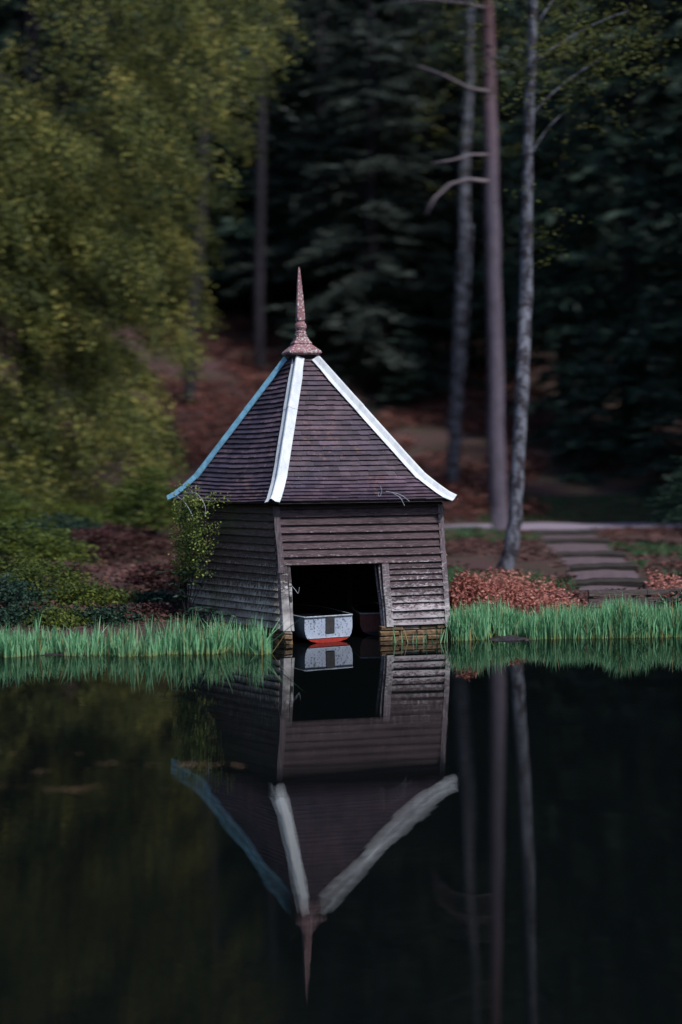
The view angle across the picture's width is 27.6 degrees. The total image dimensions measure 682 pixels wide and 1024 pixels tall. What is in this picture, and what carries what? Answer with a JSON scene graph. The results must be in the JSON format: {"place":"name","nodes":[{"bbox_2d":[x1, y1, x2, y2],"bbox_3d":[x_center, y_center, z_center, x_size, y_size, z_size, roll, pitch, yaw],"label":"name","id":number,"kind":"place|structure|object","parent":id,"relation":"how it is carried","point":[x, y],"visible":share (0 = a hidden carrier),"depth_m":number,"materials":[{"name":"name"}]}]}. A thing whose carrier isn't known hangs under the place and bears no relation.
{"place":"outdoors","nodes":[
{"label":"outdoors","id":0,"kind":"place"},
{"bbox_2d":[0,620,681,1023],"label":"water","id":1,"kind":"structure","parent":0,"point":[372,830],"depth_m":11.81,"materials":[{"name":"black liquid"}]},
{"bbox_2d":[37,652,84,655],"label":"mud bank","id":2,"kind":"structure","parent":1,"relation":"in","point":[60,653],"depth_m":22.94,"materials":[{"name":"soil"}]},
{"bbox_2d":[2,752,241,791],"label":"floating leaves","id":3,"kind":"object","parent":1,"relation":"on","point":[113,762],"visible":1,"depth_m":14.45,"materials":[{"name":"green plant"}]},
{"bbox_2d":[241,613,300,652],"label":"reed clump","id":4,"kind":"object","parent":1,"relation":"in","point":[255,630],"visible":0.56,"depth_m":23.00,"materials":[{"name":"green plant"}]},
{"bbox_2d":[167,267,457,643],"bbox_3d":[-0.605,-0.883,25.895,5.312,7.186,4.786,-1,2,0],"label":"boathouse","id":5,"kind":"object","parent":1,"relation":"in","point":[306,459],"visible":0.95,"depth_m":24.42,"materials":[{"name":"brown wood"}]},
{"bbox_2d":[167,480,231,607],"bbox_3d":[-2.554,0.623,24.976,0.509,2.491,1.944,-3,3,-45],"label":"climbing plant","id":6,"kind":"object","parent":5,"relation":"attached to","point":[187,555],"visible":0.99,"depth_m":25.15,"materials":[{"name":"green plant"}]},
{"bbox_2d":[292,604,352,642],"bbox_3d":[-0.762,2.004,25.362,1.113,0.488,2.642,-2,2,-25],"label":"rowing boat","id":7,"kind":"object","parent":1,"relation":"on","point":[318,624],"visible":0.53,"depth_m":24.25,"materials":[{"name":"white wood"}]},
{"bbox_2d":[352,602,381,634],"bbox_3d":[0.719,1.991,26.073,1.039,0.427,2.062,-1,2,0],"label":"rowing boat","id":8,"kind":"object","parent":1,"relation":"on","point":[366,618],"visible":0.49,"depth_m":25.09,"materials":[{"name":"brown wood"}]},
{"bbox_2d":[436,627,447,642],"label":"reed clump","id":9,"kind":"object","parent":1,"relation":"in","point":[440,637],"visible":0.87,"depth_m":24.04,"materials":[{"name":"green plant"}]},
{"bbox_2d":[0,216,681,649],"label":"ground","id":10,"kind":"structure","parent":0,"point":[434,438],"depth_m":68.86,"materials":[{"name":"soil"}]},
{"bbox_2d":[0,0,24,249],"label":"spruce tree","id":11,"kind":"object","parent":10,"relation":"on","point":[4,18],"visible":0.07,"depth_m":98.10,"materials":[{"name":"green plant"}]},
{"bbox_2d":[0,479,54,531],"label":"azalea shrub","id":12,"kind":"object","parent":10,"relation":"on","point":[13,507],"visible":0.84,"depth_m":40.04,"materials":[{"name":"green plant"}]},
{"bbox_2d":[0,570,67,608],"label":"evergreen shrub","id":13,"kind":"object","parent":10,"relation":"on","point":[11,591],"visible":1,"depth_m":26.46,"materials":[{"name":"green plant"}]},
{"bbox_2d":[0,603,75,629],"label":"evergreen shrub","id":14,"kind":"object","parent":10,"relation":"on","point":[9,615],"visible":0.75,"depth_m":25.01,"materials":[{"name":"green plant"}]},
{"bbox_2d":[0,0,89,254],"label":"spruce tree","id":15,"kind":"object","parent":10,"relation":"on","point":[19,18],"visible":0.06,"depth_m":98.70,"materials":[{"name":"green plant"}]},
{"bbox_2d":[2,5,87,255],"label":"spruce tree","id":16,"kind":"object","parent":10,"relation":"on","point":[42,76],"visible":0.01,"depth_m":107.64,"materials":[{"name":"green plant"}]},
{"bbox_2d":[0,553,108,602],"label":"azalea shrub","id":17,"kind":"object","parent":10,"relation":"on","point":[35,572],"visible":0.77,"depth_m":27.84,"materials":[{"name":"green plant"}]},
{"bbox_2d":[5,511,103,544],"bbox_3d":[-7.823,0.590,38.039,3.923,1.220,3.003,-1,2,0],"label":"evergreen shrub","id":18,"kind":"object","parent":10,"relation":"on","point":[75,523],"visible":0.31,"depth_m":38.01,"materials":[{"name":"green plant"}]},
{"bbox_2d":[0,515,110,572],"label":"azalea shrub","id":19,"kind":"object","parent":10,"relation":"on","point":[49,546],"visible":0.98,"depth_m":32.61,"materials":[{"name":"green plant"}]},
{"bbox_2d":[19,603,109,632],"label":"azalea shrub","id":20,"kind":"object","parent":10,"relation":"on","point":[64,616],"visible":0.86,"depth_m":24.86,"materials":[{"name":"green plant"}]},
{"bbox_2d":[3,494,135,530],"bbox_3d":[-8.855,0.090,43.190,5.317,1.325,4.591,-1,2,0],"label":"azalea shrub","id":21,"kind":"object","parent":10,"relation":"on","point":[81,509],"visible":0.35,"depth_m":42.32,"materials":[{"name":"green plant"}]},
{"bbox_2d":[6,0,172,314],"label":"spruce tree","id":22,"kind":"object","parent":10,"relation":"on","point":[70,57],"visible":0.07,"depth_m":93.07,"materials":[{"name":"green plant"}]},
{"bbox_2d":[0,53,179,534],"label":"beech tree","id":23,"kind":"object","parent":10,"relation":"on","point":[32,286],"visible":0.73,"depth_m":44.16,"materials":[{"name":"green plant"}]},
{"bbox_2d":[36,580,150,608],"bbox_3d":[-4.926,1.633,27.486,2.554,0.650,2.477,-1,2,0],"label":"azalea shrub","id":24,"kind":"object","parent":10,"relation":"on","point":[106,595],"visible":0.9,"depth_m":26.94,"materials":[{"name":"green plant"}]},
{"bbox_2d":[63,602,171,627],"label":"evergreen shrub","id":25,"kind":"object","parent":10,"relation":"on","point":[112,614],"visible":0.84,"depth_m":25.10,"materials":[{"name":"green plant"}]},
{"bbox_2d":[43,6,192,225],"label":"spruce tree","id":26,"kind":"object","parent":10,"relation":"on","point":[89,61],"visible":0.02,"depth_m":111.08,"materials":[{"name":"green plant"}]},
{"bbox_2d":[62,520,179,563],"bbox_3d":[-6.015,0.782,35.916,4.067,1.105,3.747,-1,2,0],"label":"maroon shrub","id":27,"kind":"object","parent":10,"relation":"on","point":[104,536],"visible":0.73,"depth_m":35.65,"materials":[{"name":"red plant"}]},
{"bbox_2d":[0,529,249,634],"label":"verge grass","id":28,"kind":"structure","parent":10,"relation":"on","point":[119,603],"depth_m":26.44,"materials":[{"name":"plant"}]},
{"bbox_2d":[84,464,182,541],"bbox_3d":[-5.619,-0.180,39.957,3.142,2.400,3.275,2,3,44],"label":"azalea shrub","id":29,"kind":"object","parent":10,"relation":"on","point":[149,509],"visible":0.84,"depth_m":39.63,"materials":[{"name":"green plant"}]},
{"bbox_2d":[0,612,288,657],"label":"reed bed","id":30,"kind":"object","parent":10,"relation":"on","point":[35,642],"visible":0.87,"depth_m":22.91,"materials":[{"name":"green plant"}]},
{"bbox_2d":[115,554,184,589],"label":"maroon shrub","id":31,"kind":"object","parent":10,"relation":"on","point":[150,574],"visible":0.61,"depth_m":29.70,"materials":[{"name":"red plant"}]},
{"bbox_2d":[124,587,181,607],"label":"evergreen shrub","id":32,"kind":"object","parent":10,"relation":"on","point":[166,598],"visible":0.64,"depth_m":27.12,"materials":[{"name":"green plant"}]},
{"bbox_2d":[116,600,194,625],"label":"maroon shrub","id":33,"kind":"object","parent":10,"relation":"on","point":[166,610],"visible":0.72,"depth_m":25.48,"materials":[{"name":"brown plant"}]},
{"bbox_2d":[0,0,312,493],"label":"beech tree","id":34,"kind":"object","parent":10,"relation":"on","point":[132,237],"visible":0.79,"depth_m":46.00,"materials":[{"name":"green plant"}]},
{"bbox_2d":[150,569,213,619],"bbox_3d":[-2.903,1.486,25.456,1.154,0.957,0.778,1,3,39],"label":"rhododendron","id":35,"kind":"object","parent":10,"relation":"on","point":[185,598],"visible":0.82,"depth_m":25.29,"materials":[{"name":"green plant"}]},
{"bbox_2d":[117,8,247,245],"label":"spruce tree","id":36,"kind":"object","parent":10,"relation":"on","point":[162,85],"depth_m":105.20,"materials":[{"name":"green plant"}]},
{"bbox_2d":[112,0,254,312],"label":"spruce tree","id":37,"kind":"object","parent":10,"relation":"on","point":[217,273],"visible":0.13,"depth_m":92.59,"materials":[{"name":"green plant"}]},
{"bbox_2d":[179,606,235,627],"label":"rhododendron","id":38,"kind":"object","parent":10,"relation":"on","point":[215,611],"visible":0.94,"depth_m":24.68,"materials":[{"name":"green plant"}]},
{"bbox_2d":[107,1,341,319],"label":"spruce tree","id":39,"kind":"object","parent":10,"relation":"on","point":[227,304],"visible":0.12,"depth_m":93.14,"materials":[{"name":"green plant"}]},
{"bbox_2d":[138,0,349,408],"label":"larch tree","id":40,"kind":"object","parent":10,"relation":"on","point":[191,385],"visible":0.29,"depth_m":71.31,"materials":[{"name":"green plant"}]},
{"bbox_2d":[194,6,299,226],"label":"spruce tree","id":41,"kind":"object","parent":10,"relation":"on","point":[242,112],"depth_m":109.10,"materials":[{"name":"green plant"}]},
{"bbox_2d":[138,0,368,371],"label":"larch tree","id":42,"kind":"object","parent":10,"relation":"on","point":[259,353],"visible":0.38,"depth_m":81.22,"materials":[{"name":"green plant"}]},
{"bbox_2d":[175,0,346,332],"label":"spruce tree","id":43,"kind":"object","parent":10,"relation":"on","point":[283,226],"visible":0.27,"depth_m":90.26,"materials":[{"name":"green plant"}]},
{"bbox_2d":[185,0,386,309],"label":"spruce tree","id":44,"kind":"object","parent":10,"relation":"on","point":[351,110],"visible":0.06,"depth_m":95.51,"materials":[{"name":"green plant"}]},
{"bbox_2d":[280,309,313,357],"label":"young spruce","id":45,"kind":"object","parent":10,"relation":"on","point":[289,337],"visible":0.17,"depth_m":75.54,"materials":[{"name":"green plant"}]},
{"bbox_2d":[219,0,416,368],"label":"fir tree","id":46,"kind":"object","parent":10,"relation":"on","point":[309,139],"visible":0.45,"depth_m":87.83,"materials":[{"name":"green plant"}]},
{"bbox_2d":[289,1,387,222],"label":"spruce tree","id":47,"kind":"object","parent":10,"relation":"on","point":[345,207],"depth_m":110.69,"materials":[{"name":"green plant"}]},
{"bbox_2d":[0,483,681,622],"bbox_3d":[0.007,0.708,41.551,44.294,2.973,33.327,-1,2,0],"label":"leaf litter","id":48,"kind":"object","parent":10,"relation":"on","point":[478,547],"visible":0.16,"depth_m":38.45,"materials":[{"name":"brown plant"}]},
{"bbox_2d":[138,314,552,521],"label":"hillside bracken","id":49,"kind":"object","parent":10,"relation":"on","point":[471,424],"visible":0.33,"depth_m":73.02,"materials":[{"name":"brown plant"}]},
{"bbox_2d":[331,2,403,152],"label":"spruce tree","id":50,"kind":"object","parent":10,"relation":"on","point":[385,23],"depth_m":123.41,"materials":[{"name":"green plant"}]},
{"bbox_2d":[264,0,476,417],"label":"fir tree","id":51,"kind":"object","parent":10,"relation":"on","point":[369,313],"visible":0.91,"depth_m":80.89,"materials":[{"name":"green plant"}]},
{"bbox_2d":[307,0,486,337],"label":"spruce tree","id":52,"kind":"object","parent":10,"relation":"on","point":[394,11],"visible":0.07,"depth_m":95.33,"materials":[{"name":"green plant"}]},
{"bbox_2d":[352,0,454,293],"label":"fir tree","id":53,"kind":"object","parent":10,"relation":"on","point":[386,77],"visible":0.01,"depth_m":107.76,"materials":[{"name":"green plant"}]},
{"bbox_2d":[378,312,436,417],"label":"young spruce","id":54,"kind":"object","parent":10,"relation":"on","point":[399,387],"visible":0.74,"depth_m":78.43,"materials":[{"name":"green plant"}]},
{"bbox_2d":[330,0,538,391],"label":"fir tree","id":55,"kind":"object","parent":10,"relation":"on","point":[424,283],"visible":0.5,"depth_m":84.23,"materials":[{"name":"green plant"}]},
{"bbox_2d":[386,0,552,486],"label":"birch tree","id":56,"kind":"object","parent":10,"relation":"on","point":[460,331],"visible":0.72,"depth_m":61.43,"materials":[{"name":"green plant"}]},
{"bbox_2d":[359,0,589,530],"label":"pine tree","id":57,"kind":"object","parent":10,"relation":"on","point":[497,485],"visible":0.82,"depth_m":49.49,"materials":[{"name":"green plant"}]},
{"bbox_2d":[401,0,556,327],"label":"spruce tree","id":58,"kind":"object","parent":10,"relation":"on","point":[447,8],"visible":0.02,"depth_m":99.29,"materials":[{"name":"green plant"}]},
{"bbox_2d":[433,0,536,254],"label":"spruce tree","id":59,"kind":"object","parent":10,"relation":"on","point":[502,114],"visible":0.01,"depth_m":107.16,"materials":[{"name":"green plant"}]},
{"bbox_2d":[402,0,615,394],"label":"spruce tree","id":60,"kind":"object","parent":10,"relation":"on","point":[502,167],"visible":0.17,"depth_m":85.99,"materials":[{"name":"green plant"}]},
{"bbox_2d":[489,635,530,640],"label":"mud bank","id":61,"kind":"structure","parent":10,"relation":"on","point":[505,638],"depth_m":24.28,"materials":[{"name":"soil"}]},
{"bbox_2d":[449,568,600,616],"bbox_3d":[3.558,1.604,26.939,3.076,1.150,3.838,-1,2,0],"label":"bracken","id":62,"kind":"object","parent":10,"relation":"on","point":[471,583],"visible":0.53,"depth_m":26.27,"materials":[{"name":"brown plant"}]},
{"bbox_2d":[436,591,681,640],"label":"reed bed","id":63,"kind":"object","parent":10,"relation":"on","point":[482,621],"visible":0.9,"depth_m":24.44,"materials":[{"name":"green plant"}]},
{"bbox_2d":[476,0,643,317],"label":"spruce tree","id":64,"kind":"object","parent":10,"relation":"on","point":[517,242],"visible":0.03,"depth_m":93.80,"materials":[{"name":"green plant"}]},
{"bbox_2d":[468,0,655,410],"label":"spruce tree","id":65,"kind":"object","parent":10,"relation":"on","point":[562,271],"visible":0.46,"depth_m":76.55,"materials":[{"name":"green plant"}]},
{"bbox_2d":[443,0,681,572],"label":"birch tree","id":66,"kind":"object","parent":10,"relation":"on","point":[508,558],"visible":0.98,"depth_m":35.48,"materials":[{"name":"green plant"}]},
{"bbox_2d":[444,491,681,592],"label":"verge grass","id":67,"kind":"structure","parent":10,"relation":"on","point":[451,572],"depth_m":54.66,"materials":[{"name":"green plant"}]},
{"bbox_2d":[449,567,681,614],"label":"bracken","id":68,"kind":"object","parent":10,"relation":"on","point":[502,575],"visible":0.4,"depth_m":27.50,"materials":[{"name":"brown plant"}]},
{"bbox_2d":[534,18,605,292],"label":"spruce tree","id":69,"kind":"object","parent":10,"relation":"on","point":[542,50],"depth_m":108.00,"materials":[{"name":"green plant"}]},
{"bbox_2d":[508,0,681,466],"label":"spruce tree","id":70,"kind":"object","parent":10,"relation":"on","point":[630,172],"visible":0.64,"depth_m":68.96,"materials":[{"name":"green plant"}]},
{"bbox_2d":[550,0,681,466],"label":"spruce tree","id":71,"kind":"object","parent":10,"relation":"on","point":[665,325],"visible":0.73,"depth_m":65.33,"materials":[{"name":"green plant"}]},
{"bbox_2d":[573,6,672,273],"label":"spruce tree","id":72,"kind":"object","parent":10,"relation":"on","point":[635,98],"depth_m":107.38,"materials":[{"name":"green plant"}]},
{"bbox_2d":[574,0,681,338],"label":"fir tree","id":73,"kind":"object","parent":10,"relation":"on","point":[639,121],"visible":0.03,"depth_m":95.91,"materials":[{"name":"green plant"}]},
{"bbox_2d":[588,588,681,610],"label":"timber edging","id":74,"kind":"object","parent":10,"relation":"on","point":[648,592],"visible":0.45,"depth_m":26.41,"materials":[{"name":"wood"}]},
{"bbox_2d":[619,352,681,504],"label":"young spruce","id":75,"kind":"object","parent":10,"relation":"on","point":[651,444],"visible":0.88,"depth_m":59.62,"materials":[{"name":"green plant"}]},
{"bbox_2d":[638,455,681,534],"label":"evergreen shrub","id":76,"kind":"object","parent":10,"relation":"on","point":[665,511],"visible":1,"depth_m":41.89,"materials":[{"name":"green plant"}]},
{"bbox_2d":[639,6,681,308],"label":"spruce tree","id":77,"kind":"object","parent":10,"relation":"on","point":[666,149],"depth_m":98.50,"materials":[{"name":"green plant"}]},
{"bbox_2d":[644,587,681,610],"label":"evergreen shrub","id":78,"kind":"object","parent":10,"relation":"on","point":[677,598],"visible":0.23,"depth_m":25.33,"materials":[{"name":"green plant"}]},
{"bbox_2d":[444,522,681,529],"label":"path","id":79,"kind":"structure","parent":0,"point":[535,526],"depth_m":51.96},
{"bbox_2d":[536,529,647,590],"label":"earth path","id":80,"kind":"structure","parent":0,"point":[574,547],"depth_m":36.43,"materials":[{"name":"grey stone"}]},
{"bbox_2d":[532,530,646,587],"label":"woodland steps","id":81,"kind":"structure","parent":80,"relation":"on","point":[632,582],"depth_m":37.91,"materials":[{"name":"grey stone"}]}
]}

